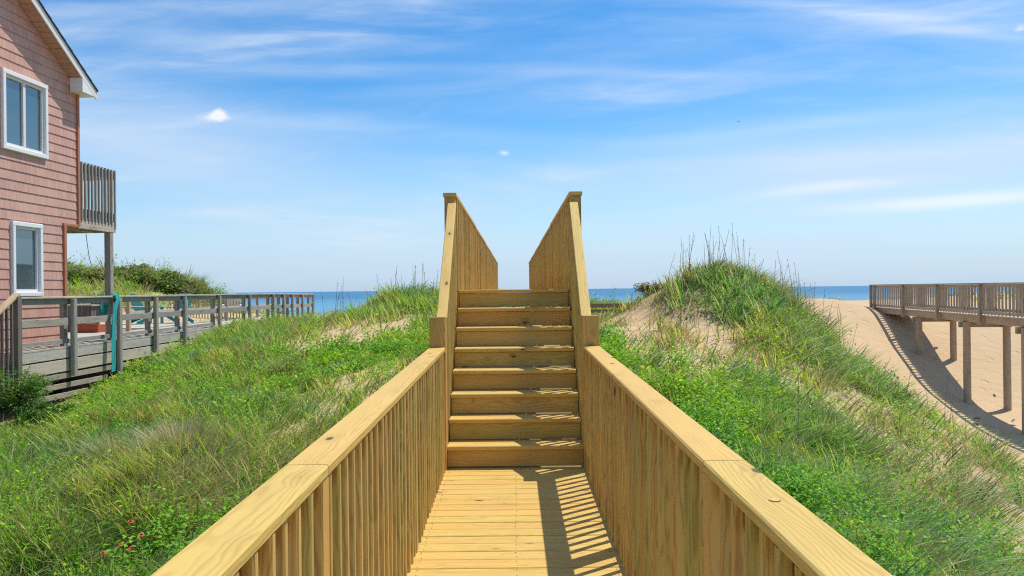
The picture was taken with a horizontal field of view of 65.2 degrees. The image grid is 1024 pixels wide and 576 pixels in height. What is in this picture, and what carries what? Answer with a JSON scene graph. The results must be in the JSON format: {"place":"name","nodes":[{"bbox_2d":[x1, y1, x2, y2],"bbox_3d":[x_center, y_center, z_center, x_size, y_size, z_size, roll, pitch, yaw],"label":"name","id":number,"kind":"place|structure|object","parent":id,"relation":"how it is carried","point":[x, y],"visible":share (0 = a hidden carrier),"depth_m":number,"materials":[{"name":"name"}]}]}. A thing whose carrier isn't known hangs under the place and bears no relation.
{"place":"outdoors","nodes":[
{"label":"outdoors","id":0,"kind":"place"},
{"bbox_2d":[77,323,104,332],"bbox_3d":[-11.222,1.032,21.228,0.690,0.299,0.385,-1,0,0],"label":"planter","id":1,"kind":"object","parent":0,"point":[90,328],"visible":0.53,"depth_m":21.07,"materials":[{"name":"red brick"}]},
{"bbox_2d":[0,274,1023,575],"bbox_3d":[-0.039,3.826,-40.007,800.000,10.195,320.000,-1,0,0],"label":"ground","id":2,"kind":"structure","parent":0,"point":[934,368],"depth_m":24.85,"materials":[{"name":"beige sand"}]},
{"bbox_2d":[0,363,65,426],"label":"shrub","id":3,"kind":"object","parent":2,"relation":"on","point":[34,385],"visible":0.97,"depth_m":13.17,"materials":[{"name":"green plant"}]},
{"bbox_2d":[10,397,78,428],"bbox_3d":[-7.400,2.038,12.691,0.874,0.633,0.959,-1,0,-43],"label":"shrub","id":4,"kind":"object","parent":2,"relation":"on","point":[41,411],"visible":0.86,"depth_m":12.68,"materials":[{"name":"green plant"}]},
{"bbox_2d":[0,0,115,406],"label":"beach house","id":5,"kind":"structure","parent":2,"relation":"on","point":[46,83],"depth_m":15.78,"materials":[{"name":"pink wood"}]},
{"bbox_2d":[0,67,48,159],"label":"window","id":6,"kind":"structure","parent":5,"relation":"in","point":[24,100],"depth_m":15.28,"materials":[{"name":"white paint"}]},
{"bbox_2d":[10,221,43,295],"bbox_3d":[-9.295,-0.545,15.316,0.100,1.410,0.890,-1,0,3],"label":"window","id":7,"kind":"structure","parent":5,"relation":"in","point":[26,241],"depth_m":15.37,"materials":[{"name":"white paint"}]},
{"bbox_2d":[59,426,153,465],"bbox_3d":[-4.690,1.949,9.618,1.482,0.629,1.515,-1,0,0],"label":"grass tussock","id":8,"kind":"object","parent":2,"relation":"on","point":[100,449],"depth_m":9.49,"materials":[{"name":"green plant"}]},
{"bbox_2d":[128,520,132,556],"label":"flower","id":9,"kind":"object","parent":2,"relation":"on","point":[130,521],"visible":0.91,"depth_m":6.61,"materials":[{"name":"red plant"}]},
{"bbox_2d":[138,533,144,565],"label":"flower","id":10,"kind":"object","parent":2,"relation":"on","point":[139,534],"visible":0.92,"depth_m":6.30,"materials":[{"name":"red plant"}]},
{"bbox_2d":[67,261,223,305],"bbox_3d":[-23.127,-0.337,41.740,15.912,3.294,5.353,-1,0,0],"label":"thicket","id":11,"kind":"object","parent":2,"relation":"on","point":[178,285],"visible":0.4,"depth_m":39.82,"materials":[{"name":"green plant"}]},
{"bbox_2d":[0,293,313,411],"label":"wooden deck","id":12,"kind":"structure","parent":2,"relation":"on","point":[156,332],"depth_m":17.17,"materials":[{"name":"grey wood"}]},
{"bbox_2d":[68,304,102,331],"bbox_3d":[-11.728,0.820,21.922,0.740,0.736,0.620,-1,0,0],"label":"storage box","id":13,"kind":"object","parent":12,"relation":"on","point":[86,310],"visible":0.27,"depth_m":21.66,"materials":[{"name":"grey wood"}]},
{"bbox_2d":[91,294,122,315],"bbox_3d":[-11.454,0.688,22.501,0.810,1.051,1.019,-1,0,-20],"label":"adirondack chair","id":14,"kind":"object","parent":12,"relation":"on","point":[101,310],"visible":0.12,"depth_m":22.23,"materials":[{"name":"teal paint"}]},
{"bbox_2d":[103,294,119,371],"bbox_3d":[-8.727,0.961,17.335,0.344,1.673,0.511,-1,0,0],"label":"strap","id":15,"kind":"object","parent":12,"relation":"hanging from","point":[114,319],"visible":0.91,"depth_m":17.26,"materials":[{"name":"teal fabric"}]},
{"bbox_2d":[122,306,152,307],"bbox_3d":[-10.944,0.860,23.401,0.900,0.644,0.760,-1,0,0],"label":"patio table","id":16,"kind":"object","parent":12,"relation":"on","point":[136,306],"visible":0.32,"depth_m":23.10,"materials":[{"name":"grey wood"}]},
{"bbox_2d":[130,293,165,324],"bbox_3d":[-12.354,0.706,26.912,0.810,1.051,1.019,-1,0,30],"label":"adirondack chair","id":17,"kind":"object","parent":12,"relation":"on","point":[140,309],"visible":0.26,"depth_m":26.72,"materials":[{"name":"teal paint"}]},
{"bbox_2d":[159,293,193,322],"bbox_3d":[-11.432,0.697,27.348,1.019,1.051,0.810,-1,0,35],"label":"adirondack chair","id":18,"kind":"object","parent":12,"relation":"on","point":[189,319],"visible":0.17,"depth_m":27.18,"materials":[{"name":"teal paint"}]},
{"bbox_2d":[222,293,240,311],"bbox_3d":[-11.234,0.729,32.100,0.810,1.051,1.019,-1,0,-20],"label":"adirondack chair","id":19,"kind":"object","parent":12,"relation":"on","point":[232,301],"visible":0.12,"depth_m":31.84,"materials":[{"name":"white paint"}]},
{"bbox_2d":[91,411,251,460],"bbox_3d":[-3.689,1.743,9.008,1.781,0.763,1.743,-1,0,0],"label":"grass tussock","id":20,"kind":"object","parent":2,"relation":"on","point":[173,432],"depth_m":8.91,"materials":[{"name":"green plant"}]},
{"bbox_2d":[169,293,241,319],"bbox_3d":[-11.929,0.850,31.224,2.900,1.342,0.050,-1,0,0],"label":"sand fence","id":21,"kind":"object","parent":2,"relation":"on","point":[170,303],"visible":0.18,"depth_m":31.21,"materials":[{"name":"brown wood"}]},
{"bbox_2d":[254,354,313,377],"bbox_3d":[-4.181,1.457,14.605,1.352,0.555,1.317,-1,0,0],"label":"grass tussock","id":22,"kind":"object","parent":2,"relation":"on","point":[282,368],"depth_m":14.48,"materials":[{"name":"green plant"}]},
{"bbox_2d":[0,255,1023,575],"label":"grass","id":23,"kind":"structure","parent":2,"relation":"on","point":[226,471],"depth_m":10.14,"materials":[{"name":"green plant"}]},
{"bbox_2d":[0,248,1023,575],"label":"leafy ground cover","id":24,"kind":"object","parent":2,"relation":"on","point":[340,350],"visible":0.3,"depth_m":10.10,"materials":[{"name":"green plant"}]},
{"bbox_2d":[151,191,892,575],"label":"boardwalk","id":25,"kind":"structure","parent":2,"relation":"on","point":[655,483],"depth_m":4.66,"materials":[{"name":"brown wood"}]},
{"bbox_2d":[590,302,635,316],"bbox_3d":[2.855,0.988,22.570,3.002,1.150,0.185,-1,0,-2],"label":"board fence","id":26,"kind":"object","parent":2,"relation":"on","point":[598,305],"visible":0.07,"depth_m":22.51,"materials":[{"name":"grey wood"}]},
{"bbox_2d":[633,280,665,294],"bbox_3d":[3.113,0.020,17.587,0.891,0.398,0.702,-1,0,22],"label":"dead shrub","id":27,"kind":"object","parent":2,"relation":"on","point":[640,287],"visible":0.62,"depth_m":17.54,"materials":[{"name":"green plant"}]},
{"bbox_2d":[784,404,862,432],"bbox_3d":[3.985,1.737,10.632,1.266,0.513,1.216,-1,0,0],"label":"grass tussock","id":28,"kind":"object","parent":2,"relation":"on","point":[831,413],"depth_m":10.54,"materials":[{"name":"green plant"}]},
{"bbox_2d":[882,382,916,401],"bbox_3d":[7.033,1.943,14.694,0.816,0.394,0.734,-1,0,32],"label":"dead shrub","id":29,"kind":"object","parent":2,"relation":"on","point":[900,392],"visible":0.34,"depth_m":14.56,"materials":[{"name":"plant"}]},
{"bbox_2d":[900,341,916,419],"bbox_3d":[6.187,1.529,12.519,0.057,1.483,0.060,16,10,38],"label":"sea oat","id":30,"kind":"object","parent":2,"relation":"on","point":[909,378],"visible":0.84,"depth_m":12.49,"materials":[{"name":"green plant"}]},
{"bbox_2d":[869,282,1023,434],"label":"raised walkway","id":31,"kind":"structure","parent":2,"relation":"on","point":[964,314],"depth_m":26.33,"materials":[{"name":"grey wood"}]},
{"bbox_2d":[40,0,1023,292],"label":"sky","id":32,"kind":"structure","parent":0,"point":[254,145],"materials":[{"name":"blue"}]},
{"bbox_2d":[224,286,1011,314],"bbox_3d":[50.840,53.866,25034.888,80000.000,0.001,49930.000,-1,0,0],"label":"sea","id":33,"kind":"structure","parent":0,"point":[329,301],"depth_m":742.00,"materials":[{"name":"liquid"}]}
]}

